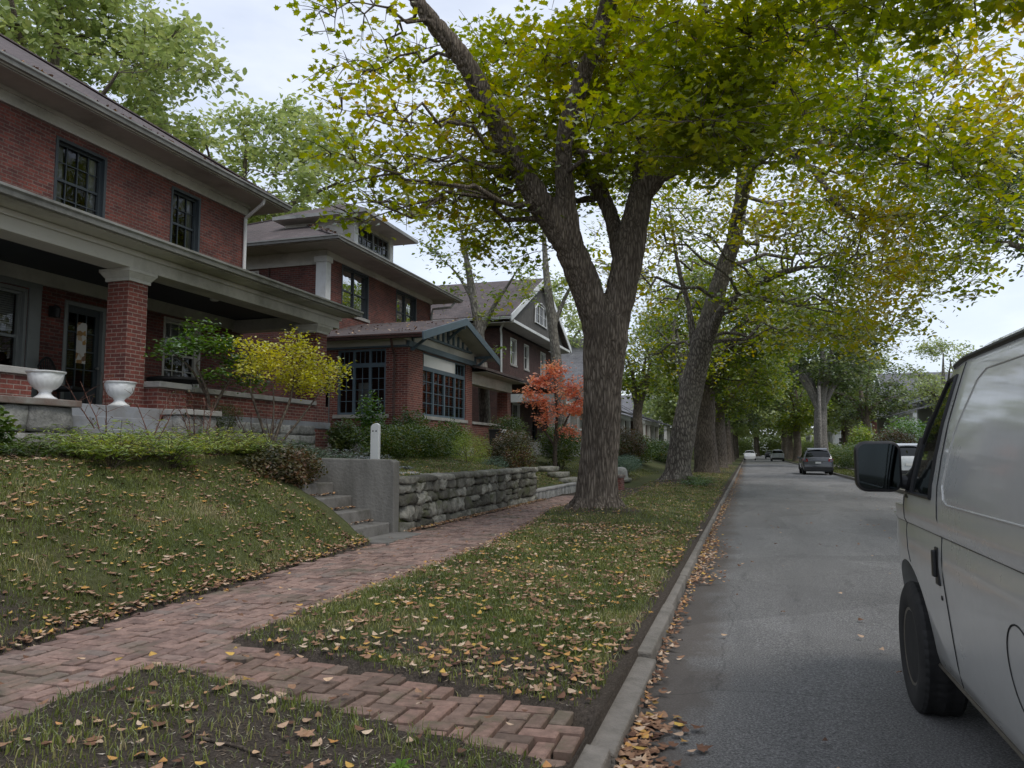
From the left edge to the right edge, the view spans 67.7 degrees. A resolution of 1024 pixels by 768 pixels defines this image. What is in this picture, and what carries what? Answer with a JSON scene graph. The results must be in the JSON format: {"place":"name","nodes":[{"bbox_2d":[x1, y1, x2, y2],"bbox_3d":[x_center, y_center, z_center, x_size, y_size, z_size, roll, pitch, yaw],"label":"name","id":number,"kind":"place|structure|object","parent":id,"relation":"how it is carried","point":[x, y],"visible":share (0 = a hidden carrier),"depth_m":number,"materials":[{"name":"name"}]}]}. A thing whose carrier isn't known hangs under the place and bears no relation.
{"place":"outdoors","nodes":[
{"label":"outdoors","id":0,"kind":"place"},
{"bbox_2d":[0,447,904,767],"bbox_3d":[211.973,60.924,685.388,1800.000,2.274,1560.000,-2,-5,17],"label":"ground","id":1,"kind":"structure","parent":0,"point":[588,717],"depth_m":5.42,"materials":[{"name":"green plant"}]},
{"bbox_2d":[0,405,21,449],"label":"leafy shrub","id":2,"kind":"object","parent":1,"relation":"on","point":[5,427],"visible":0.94,"depth_m":8.63,"materials":[{"name":"green plant"}]},
{"bbox_2d":[0,431,92,458],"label":"fern bed","id":3,"kind":"object","parent":1,"relation":"on","point":[19,448],"visible":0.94,"depth_m":8.34,"materials":[{"name":"green plant"}]},
{"bbox_2d":[64,372,131,433],"bbox_3d":[-5.695,0.397,10.432,0.901,1.037,0.655,-2,-5,17],"label":"bare shrub","id":4,"kind":"object","parent":1,"relation":"on","point":[105,394],"visible":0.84,"depth_m":10.41,"materials":[{"name":"brown plant"}]},
{"bbox_2d":[0,395,221,447],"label":"stone wall","id":5,"kind":"structure","parent":1,"relation":"on","point":[31,413],"depth_m":10.51,"materials":[{"name":"grey stone"}]},
{"bbox_2d":[25,370,66,398],"bbox_3d":[-6.171,0.024,10.100,0.474,0.383,0.474,-2,-5,17],"label":"garden urn","id":6,"kind":"object","parent":5,"relation":"on","point":[45,383],"visible":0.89,"depth_m":9.97,"materials":[{"name":"stone"}]},
{"bbox_2d":[103,380,136,406],"bbox_3d":[-5.998,0.157,11.673,0.474,0.383,0.474,-2,-5,17],"label":"garden urn","id":7,"kind":"object","parent":5,"relation":"on","point":[118,393],"visible":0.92,"depth_m":11.54,"materials":[{"name":"stone"}]},
{"bbox_2d":[17,419,229,468],"bbox_3d":[-4.850,0.724,9.526,2.416,0.682,2.898,-2,-5,17],"label":"fern bed","id":8,"kind":"object","parent":1,"relation":"on","point":[125,447],"visible":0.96,"depth_m":9.05,"materials":[{"name":"green plant"}]},
{"bbox_2d":[0,0,248,161],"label":"yard tree","id":9,"kind":"object","parent":1,"relation":"on","point":[163,46],"visible":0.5,"depth_m":31.04,"materials":[{"name":"green plant"}]},
{"bbox_2d":[118,388,219,439],"bbox_3d":[-4.829,0.586,11.600,0.984,0.942,2.048,-2,-5,17],"label":"bare shrub","id":10,"kind":"object","parent":1,"relation":"on","point":[203,422],"visible":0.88,"depth_m":11.29,"materials":[{"name":"brown plant"}]},
{"bbox_2d":[0,33,363,450],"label":"brick house","id":11,"kind":"structure","parent":1,"relation":"on","point":[123,240],"depth_m":14.91,"materials":[{"name":"red brick"}]},
{"bbox_2d":[0,287,21,365],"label":"window","id":12,"kind":"structure","parent":11,"relation":"in","point":[15,336],"depth_m":13.56,"materials":[{"name":"black glass"}]},
{"bbox_2d":[37,357,87,403],"bbox_3d":[-8.066,0.014,13.720,0.630,1.018,0.587,0,-5,-3],"label":"porch chair","id":13,"kind":"object","parent":11,"relation":"on","point":[50,365],"visible":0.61,"depth_m":13.66,"materials":[{"name":"black metal"}]},
{"bbox_2d":[56,141,101,215],"bbox_3d":[-8.532,-3.857,14.926,0.127,1.440,1.080,-2,-5,17],"label":"window","id":14,"kind":"structure","parent":11,"relation":"in","point":[90,194],"depth_m":15.17,"materials":[{"name":"glass"}]},
{"bbox_2d":[64,305,99,403],"bbox_3d":[-8.382,-0.430,14.852,0.130,2.100,0.830,-2,-5,17],"label":"door","id":15,"kind":"structure","parent":11,"relation":"in","point":[80,331],"depth_m":14.94,"materials":[{"name":"paint"}]},
{"bbox_2d":[146,376,201,386],"bbox_3d":[-6.538,0.256,14.815,1.040,0.734,1.040,-2,-5,17],"label":"patio table","id":16,"kind":"object","parent":11,"relation":"on","point":[184,380],"visible":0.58,"depth_m":14.51,"materials":[{"name":"black metal"}]},
{"bbox_2d":[164,320,196,386],"bbox_3d":[-7.672,-0.647,17.471,0.142,1.490,1.090,-2,-5,17],"label":"window","id":17,"kind":"structure","parent":11,"relation":"in","point":[169,324],"depth_m":17.53,"materials":[{"name":"black glass"}]},
{"bbox_2d":[172,191,196,250],"bbox_3d":[-7.676,-3.654,17.695,0.127,1.460,0.850,-2,-5,17],"label":"window","id":18,"kind":"structure","parent":11,"relation":"in","point":[190,212],"depth_m":17.98,"materials":[{"name":"glass"}]},
{"bbox_2d":[143,313,275,410],"bbox_3d":[-5.312,-0.006,13.297,1.255,2.390,2.661,-3,-6,28],"label":"japanese maple","id":19,"kind":"object","parent":1,"relation":"on","point":[191,344],"visible":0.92,"depth_m":13.32,"materials":[{"name":"green plant"}]},
{"bbox_2d":[146,426,294,456],"bbox_3d":[-4.250,1.107,11.512,2.066,0.973,2.541,-2,-5,17],"label":"fern bed","id":20,"kind":"object","parent":1,"relation":"on","point":[248,445],"visible":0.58,"depth_m":11.07,"materials":[{"name":"green plant"}]},
{"bbox_2d":[199,401,244,437],"bbox_3d":[-5.302,0.816,13.925,0.666,1.010,1.169,-2,-5,17],"label":"dwarf conifer","id":21,"kind":"object","parent":1,"relation":"on","point":[227,421],"visible":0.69,"depth_m":13.95,"materials":[{"name":"green plant"}]},
{"bbox_2d":[198,736,282,765],"bbox_3d":[-1.181,1.595,3.335,0.511,0.036,0.032,-3,-6,28],"label":"fallen twig","id":22,"kind":"object","parent":1,"relation":"on","point":[230,745],"visible":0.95,"depth_m":3.35,"materials":[{"name":"brown wood"}]},
{"bbox_2d":[141,87,380,223],"bbox_3d":[-13.199,-6.098,39.242,13.600,19.632,13.608,3,-6,-34],"label":"yard tree","id":23,"kind":"object","parent":1,"relation":"on","point":[252,153],"visible":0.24,"depth_m":38.68,"materials":[{"name":"green plant"}]},
{"bbox_2d":[236,443,327,488],"bbox_3d":[-3.415,1.374,11.290,1.224,0.998,1.573,-2,-5,17],"label":"azalea bush","id":24,"kind":"object","parent":1,"relation":"on","point":[286,460],"visible":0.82,"depth_m":11.01,"materials":[{"name":"green plant"}]},
{"bbox_2d":[0,495,573,721],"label":"brick path","id":25,"kind":"structure","parent":1,"relation":"on","point":[40,673],"depth_m":5.75,"materials":[{"name":"red brick"}]},
{"bbox_2d":[220,324,356,443],"bbox_3d":[-3.979,0.108,14.009,1.432,2.408,3.139,-3,-6,34],"label":"golden shrub","id":26,"kind":"object","parent":1,"relation":"on","point":[304,376],"visible":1,"depth_m":13.86,"materials":[{"name":"yellow plant"}]},
{"bbox_2d":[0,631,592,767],"bbox_3d":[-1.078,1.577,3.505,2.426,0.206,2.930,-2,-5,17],"label":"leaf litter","id":27,"kind":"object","parent":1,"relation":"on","point":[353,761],"visible":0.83,"depth_m":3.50,"materials":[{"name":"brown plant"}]},
{"bbox_2d":[239,438,369,458],"bbox_3d":[-3.813,1.219,13.387,2.220,0.545,2.614,-2,-5,17],"label":"juniper bed","id":28,"kind":"object","parent":1,"relation":"on","point":[319,454],"visible":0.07,"depth_m":13.49,"materials":[{"name":"green plant"}]},
{"bbox_2d":[246,459,388,537],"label":"garden steps","id":29,"kind":"structure","parent":1,"relation":"on","point":[350,515],"depth_m":11.50,"materials":[{"name":"concrete"}]},
{"bbox_2d":[323,417,362,453],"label":"leafy shrub","id":30,"kind":"object","parent":1,"relation":"on","point":[338,438],"visible":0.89,"depth_m":17.62,"materials":[{"name":"green plant"}]},
{"bbox_2d":[301,458,398,532],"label":"concrete wall","id":31,"kind":"structure","parent":1,"relation":"on","point":[372,485],"depth_m":11.92,"materials":[{"name":"grey concrete"}]},
{"bbox_2d":[350,389,387,451],"bbox_3d":[-3.904,1.030,20.968,0.986,1.763,1.053,-2,-5,17],"label":"shrub","id":32,"kind":"object","parent":1,"relation":"on","point":[367,418],"visible":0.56,"depth_m":20.88,"materials":[{"name":"green plant"}]},
{"bbox_2d":[370,423,380,458],"bbox_3d":[-2.725,1.219,15.223,0.180,0.878,0.096,-2,-5,17],"label":"marker post","id":33,"kind":"object","parent":1,"relation":"on","point":[375,441],"visible":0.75,"depth_m":15.19,"materials":[{"name":"white paint"}]},
{"bbox_2d":[173,647,584,766],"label":"brick path","id":34,"kind":"structure","parent":1,"relation":"on","point":[544,734],"depth_m":4.09,"materials":[{"name":"red brick"}]},
{"bbox_2d":[241,203,527,458],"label":"brick house","id":35,"kind":"structure","parent":1,"relation":"on","point":[435,371],"depth_m":25.59,"materials":[{"name":"brick"}]},
{"bbox_2d":[3,50,522,333],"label":"fallen leaves","id":36,"kind":"object","parent":35,"relation":"on","point":[51,75],"visible":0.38,"depth_m":23.21,"materials":[{"name":"brown plant"}]},
{"bbox_2d":[342,267,369,322],"bbox_3d":[-5.482,-3.081,26.546,0.190,1.650,2.030,-2,-5,17],"label":"window","id":37,"kind":"structure","parent":35,"relation":"in","point":[354,284],"depth_m":26.74,"materials":[{"name":"glass"}]},
{"bbox_2d":[332,364,388,418],"bbox_3d":[-4.553,0.231,23.110,1.870,1.610,0.160,-2,-5,17],"label":"window","id":38,"kind":"structure","parent":35,"relation":"in","point":[339,415],"depth_m":23.17,"materials":[{"name":"blue wood"}]},
{"bbox_2d":[338,349,385,365],"bbox_3d":[-4.540,-0.806,23.244,1.630,0.480,0.072,-2,-5,17],"label":"window","id":39,"kind":"structure","parent":35,"relation":"in","point":[370,351],"depth_m":23.22,"materials":[{"name":"blue wood"}]},
{"bbox_2d":[397,292,413,321],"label":"window","id":40,"kind":"structure","parent":35,"relation":"in","point":[405,304],"depth_m":30.54,"materials":[{"name":"glass"}]},
{"bbox_2d":[423,352,464,377],"bbox_3d":[-2.283,-0.599,25.601,0.072,0.480,3.800,-2,-5,17],"label":"window","id":41,"kind":"structure","parent":35,"relation":"in","point":[463,366],"depth_m":26.30,"materials":[{"name":"blue wood"}]},
{"bbox_2d":[421,368,467,422],"bbox_3d":[-2.240,0.441,25.496,0.160,1.610,4.040,-2,-5,17],"label":"window","id":42,"kind":"structure","parent":35,"relation":"in","point":[431,416],"depth_m":25.50,"materials":[{"name":"blue wood"}]},
{"bbox_2d":[366,532,421,544],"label":"concrete path","id":43,"kind":"structure","parent":1,"relation":"on","point":[387,538],"depth_m":11.06,"materials":[{"name":"grey concrete"}]},
{"bbox_2d":[347,420,462,457],"bbox_3d":[-2.526,1.417,18.988,1.334,0.940,5.284,-2,-5,17],"label":"box hedge","id":44,"kind":"object","parent":1,"relation":"on","point":[428,441],"visible":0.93,"depth_m":18.21,"materials":[{"name":"green plant"}]},
{"bbox_2d":[389,405,435,449],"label":"shrub","id":45,"kind":"object","parent":1,"relation":"on","point":[410,420],"visible":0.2,"depth_m":21.23,"materials":[{"name":"green plant"}]},
{"bbox_2d":[0,453,901,767],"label":"fallen leaves","id":46,"kind":"object","parent":1,"relation":"on","point":[542,645],"visible":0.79,"depth_m":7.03,"materials":[{"name":"brown plant"}]},
{"bbox_2d":[433,415,471,456],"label":"shrub","id":47,"kind":"object","parent":1,"relation":"on","point":[454,425],"visible":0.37,"depth_m":23.83,"materials":[{"name":"green plant"}]},
{"bbox_2d":[399,467,538,531],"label":"stone wall","id":48,"kind":"structure","parent":1,"relation":"on","point":[420,495],"depth_m":14.32,"materials":[{"name":"grey stone"}]},
{"bbox_2d":[445,431,492,463],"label":"shrub","id":49,"kind":"object","parent":1,"relation":"on","point":[476,455],"visible":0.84,"depth_m":21.50,"materials":[{"name":"green plant"}]},
{"bbox_2d":[399,170,556,422],"bbox_3d":[-1.705,-2.845,32.829,7.252,12.487,3.604,-2,-5,17],"label":"yard tree","id":50,"kind":"object","parent":1,"relation":"on","point":[480,324],"visible":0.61,"depth_m":33.33,"materials":[{"name":"green plant"}]},
{"bbox_2d":[431,278,582,456],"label":"brick house","id":51,"kind":"structure","parent":1,"relation":"on","point":[519,330],"depth_m":43.34,"materials":[{"name":"white paint"}]},
{"bbox_2d":[484,413,530,459],"bbox_3d":[-0.107,2.040,28.791,1.634,1.924,2.384,-2,-5,17],"label":"clipped shrub","id":52,"kind":"object","parent":1,"relation":"on","point":[511,424],"visible":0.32,"depth_m":28.54,"materials":[{"name":"green plant"}]},
{"bbox_2d":[484,425,542,467],"bbox_3d":[0.034,1.969,22.808,1.806,1.514,1.740,3,-6,-33],"label":"barberry","id":53,"kind":"object","parent":1,"relation":"on","point":[522,452],"visible":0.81,"depth_m":22.57,"materials":[{"name":"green plant"}]},
{"bbox_2d":[512,357,583,465],"bbox_3d":[1.622,1.132,29.668,3.422,4.395,2.137,-2,-5,17],"label":"orange maple","id":54,"kind":"object","parent":1,"relation":"on","point":[552,369],"visible":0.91,"depth_m":29.73,"materials":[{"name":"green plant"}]},
{"bbox_2d":[487,174,621,460],"bbox_3d":[2.289,-3.219,36.511,7.111,14.324,3.104,0,-5,4],"label":"yard tree","id":55,"kind":"object","parent":1,"relation":"on","point":[553,316],"visible":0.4,"depth_m":36.84,"materials":[{"name":"green plant"}]},
{"bbox_2d":[534,482,576,500],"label":"edging wall","id":56,"kind":"structure","parent":1,"relation":"on","point":[551,491],"depth_m":21.56,"materials":[{"name":"grey stone"}]},
{"bbox_2d":[534,424,580,469],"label":"clipped shrub","id":57,"kind":"object","parent":1,"relation":"on","point":[565,453],"visible":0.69,"depth_m":31.10,"materials":[{"name":"green plant"}]},
{"bbox_2d":[537,466,577,482],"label":"garden steps","id":58,"kind":"structure","parent":1,"relation":"on","point":[550,470],"depth_m":25.73,"materials":[{"name":"stone"}]},
{"bbox_2d":[550,269,583,347],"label":"yard tree","id":59,"kind":"object","parent":1,"relation":"on","point":[575,318],"visible":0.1,"depth_m":62.08,"materials":[{"name":"green plant"}]},
{"bbox_2d":[525,338,632,452],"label":"house","id":60,"kind":"structure","parent":1,"relation":"on","point":[575,357],"depth_m":59.63,"materials":[{"name":"paint"}]},
{"bbox_2d":[618,453,642,474],"bbox_3d":[5.480,3.891,36.574,1.619,1.201,5.742,-2,-5,17],"label":"juniper","id":61,"kind":"object","parent":1,"relation":"on","point":[633,461],"visible":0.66,"depth_m":35.91,"materials":[{"name":"green plant"}]},
{"bbox_2d":[618,425,648,457],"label":"shrub","id":62,"kind":"object","parent":1,"relation":"on","point":[637,445],"visible":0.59,"depth_m":44.73,"materials":[{"name":"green plant"}]},
{"bbox_2d":[619,434,662,462],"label":"shrub","id":63,"kind":"object","parent":1,"relation":"on","point":[650,455],"visible":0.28,"depth_m":51.01,"materials":[{"name":"green plant"}]},
{"bbox_2d":[620,412,662,445],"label":"bungalow","id":64,"kind":"object","parent":1,"relation":"on","point":[654,430],"visible":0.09,"depth_m":78.53,"materials":[{"name":"white wood"}]},
{"bbox_2d":[621,395,662,445],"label":"house","id":65,"kind":"structure","parent":1,"relation":"on","point":[629,405],"depth_m":118.04,"materials":[{"name":"white paint"}]},
{"bbox_2d":[621,405,671,442],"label":"bungalow","id":66,"kind":"object","parent":1,"relation":"on","point":[667,432],"visible":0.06,"depth_m":93.99,"materials":[{"name":"white wood"}]},
{"bbox_2d":[274,0,1023,509],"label":"maple tree","id":67,"kind":"object","parent":1,"relation":"on","point":[680,118],"visible":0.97,"depth_m":13.74,"materials":[{"name":"green plant"}]},
{"bbox_2d":[621,310,684,460],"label":"yard tree","id":68,"kind":"object","parent":1,"relation":"on","point":[642,389],"visible":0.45,"depth_m":55.18,"materials":[{"name":"green plant"}]},
{"bbox_2d":[630,363,677,434],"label":"street tree","id":69,"kind":"object","parent":1,"relation":"on","point":[662,410],"visible":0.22,"depth_m":104.76,"materials":[{"name":"green plant"}]},
{"bbox_2d":[573,460,743,767],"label":"kerb","id":70,"kind":"structure","parent":1,"relation":"on","point":[602,750],"depth_m":4.69,"materials":[{"name":"concrete"}]},
{"bbox_2d":[649,438,669,461],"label":"shrub","id":71,"kind":"object","parent":1,"relation":"on","point":[664,447],"visible":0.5,"depth_m":63.42,"materials":[{"name":"green plant"}]},
{"bbox_2d":[632,264,748,387],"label":"street tree","id":72,"kind":"object","parent":1,"relation":"on","point":[674,334],"visible":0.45,"depth_m":40.56,"materials":[{"name":"green plant"}]},
{"bbox_2d":[678,475,717,485],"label":"garden weeds","id":73,"kind":"object","parent":1,"relation":"on","point":[695,480],"visible":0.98,"depth_m":28.32,"materials":[{"name":"green plant"}]},
{"bbox_2d":[655,325,804,467],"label":"street tree","id":74,"kind":"object","parent":1,"relation":"on","point":[723,407],"visible":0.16,"depth_m":58.77,"materials":[{"name":"green plant"}]},
{"bbox_2d":[670,377,795,461],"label":"street tree","id":75,"kind":"object","parent":1,"relation":"on","point":[733,432],"visible":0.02,"depth_m":92.93,"materials":[{"name":"green plant"}]},
{"bbox_2d":[630,244,839,472],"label":"street tree","id":76,"kind":"object","parent":1,"relation":"on","point":[705,454],"visible":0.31,"depth_m":43.40,"materials":[{"name":"green plant"}]},
{"bbox_2d":[675,361,799,464],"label":"street tree","id":77,"kind":"object","parent":1,"relation":"on","point":[754,421],"visible":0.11,"depth_m":74.59,"materials":[{"name":"green plant"}]},
{"bbox_2d":[738,437,754,454],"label":"distant thicket","id":78,"kind":"object","parent":1,"relation":"on","point":[742,444],"visible":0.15,"depth_m":223.52,"materials":[{"name":"green plant"}]},
{"bbox_2d":[735,426,762,458],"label":"street tree","id":79,"kind":"object","parent":1,"relation":"on","point":[737,446],"visible":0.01,"depth_m":133.50,"materials":[{"name":"green plant"}]},
{"bbox_2d":[733,410,781,459],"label":"street tree","id":80,"kind":"object","parent":1,"relation":"on","point":[744,430],"visible":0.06,"depth_m":112.09,"materials":[{"name":"green plant"}]},
{"bbox_2d":[740,434,775,455],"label":"distant thicket","id":81,"kind":"object","parent":1,"relation":"on","point":[762,442],"visible":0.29,"depth_m":227.28,"materials":[{"name":"green plant"}]},
{"bbox_2d":[759,391,805,457],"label":"street tree","id":82,"kind":"object","parent":1,"relation":"on","point":[784,445],"visible":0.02,"depth_m":150.32,"materials":[{"name":"green plant"}]},
{"bbox_2d":[761,434,806,452],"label":"distant thicket","id":83,"kind":"object","parent":1,"relation":"on","point":[777,439],"visible":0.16,"depth_m":222.58,"materials":[{"name":"green plant"}]},
{"bbox_2d":[757,389,813,458],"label":"street tree","id":84,"kind":"object","parent":1,"relation":"on","point":[789,447],"visible":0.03,"depth_m":127.23,"materials":[{"name":"green plant"}]},
{"bbox_2d":[756,356,833,461],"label":"street tree","id":85,"kind":"object","parent":1,"relation":"on","point":[795,416],"visible":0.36,"depth_m":101.89,"materials":[{"name":"green plant"}]},
{"bbox_2d":[584,8,1023,480],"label":"maple tree","id":86,"kind":"object","parent":1,"relation":"on","point":[964,154],"visible":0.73,"depth_m":23.31,"materials":[{"name":"green plant"}]},
{"bbox_2d":[818,386,822,447],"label":"utility pole","id":87,"kind":"object","parent":1,"relation":"on","point":[819,421],"visible":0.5,"depth_m":68.32,"materials":[{"name":"grey wood"}]},
{"bbox_2d":[758,295,893,450],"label":"street tree","id":88,"kind":"object","parent":1,"relation":"on","point":[848,368],"visible":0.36,"depth_m":73.66,"materials":[{"name":"green plant"}]},
{"bbox_2d":[785,347,898,446],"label":"street tree","id":89,"kind":"object","parent":1,"relation":"on","point":[834,399],"visible":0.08,"depth_m":109.43,"materials":[{"name":"green plant"}]},
{"bbox_2d":[829,442,857,468],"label":"clipped shrub","id":90,"kind":"object","parent":1,"relation":"on","point":[849,451],"visible":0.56,"depth_m":57.17,"materials":[{"name":"green plant"}]},
{"bbox_2d":[827,414,877,451],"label":"house","id":91,"kind":"structure","parent":1,"relation":"on","point":[831,437],"depth_m":119.27,"materials":[{"name":"grey brick"}]},
{"bbox_2d":[845,421,878,446],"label":"shrub","id":92,"kind":"object","parent":1,"relation":"on","point":[861,430],"visible":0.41,"depth_m":61.10,"materials":[{"name":"green plant"}]},
{"bbox_2d":[811,347,916,439],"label":"yard tree","id":93,"kind":"object","parent":1,"relation":"on","point":[866,410],"visible":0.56,"depth_m":83.68,"materials":[{"name":"green plant"}]},
{"bbox_2d":[868,424,917,442],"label":"shrub","id":94,"kind":"object","parent":1,"relation":"on","point":[891,436],"visible":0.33,"depth_m":52.00,"materials":[{"name":"green plant"}]},
{"bbox_2d":[876,415,926,442],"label":"shrub","id":95,"kind":"object","parent":1,"relation":"on","point":[907,426],"visible":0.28,"depth_m":55.49,"materials":[{"name":"green plant"}]},
{"bbox_2d":[852,372,952,440],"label":"house","id":96,"kind":"structure","parent":1,"relation":"on","point":[880,423],"depth_m":88.80,"materials":[{"name":"paint"}]},
{"bbox_2d":[884,389,938,440],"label":"house","id":97,"kind":"structure","parent":1,"relation":"on","point":[922,414],"depth_m":69.26,"materials":[{"name":"white paint"}]},
{"bbox_2d":[896,335,982,421],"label":"yard tree","id":98,"kind":"object","parent":1,"relation":"on","point":[925,389],"visible":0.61,"depth_m":49.39,"materials":[{"name":"green plant"}]},
{"bbox_2d":[906,104,1023,281],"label":"yard tree","id":99,"kind":"object","parent":1,"relation":"on","point":[1016,245],"visible":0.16,"depth_m":38.30,"materials":[{"name":"green plant"}]},
{"bbox_2d":[1,0,1023,445],"label":"sky","id":100,"kind":"structure","parent":0,"point":[263,40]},
{"bbox_2d":[618,455,1023,767],"bbox_3d":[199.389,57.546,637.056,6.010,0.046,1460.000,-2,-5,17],"label":"road","id":101,"kind":"structure","parent":0,"point":[765,682],"depth_m":5.79,"materials":[{"name":"grey asphalt"}]},
{"bbox_2d":[797,448,833,474],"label":"parked car","id":102,"kind":"object","parent":101,"relation":"on","point":[815,459],"visible":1,"depth_m":48.29,"materials":[{"name":"grey paint"}]},
{"bbox_2d":[854,327,1023,761],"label":"parked van","id":103,"kind":"object","parent":101,"relation":"on","point":[959,512],"visible":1,"depth_m":3.37,"materials":[{"name":"silver metal"}]},
{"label":"driveway path","id":104,"kind":"structure","parent":0,"visible":0},
{"bbox_2d":[897,443,916,474],"bbox_3d":[18.073,3.624,35.557,2.120,1.716,4.600,-2,-5,17],"label":"parked car","id":105,"kind":"object","parent":104,"relation":"on","point":[908,450],"visible":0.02,"depth_m":33.60,"materials":[{"name":"silver metal"}]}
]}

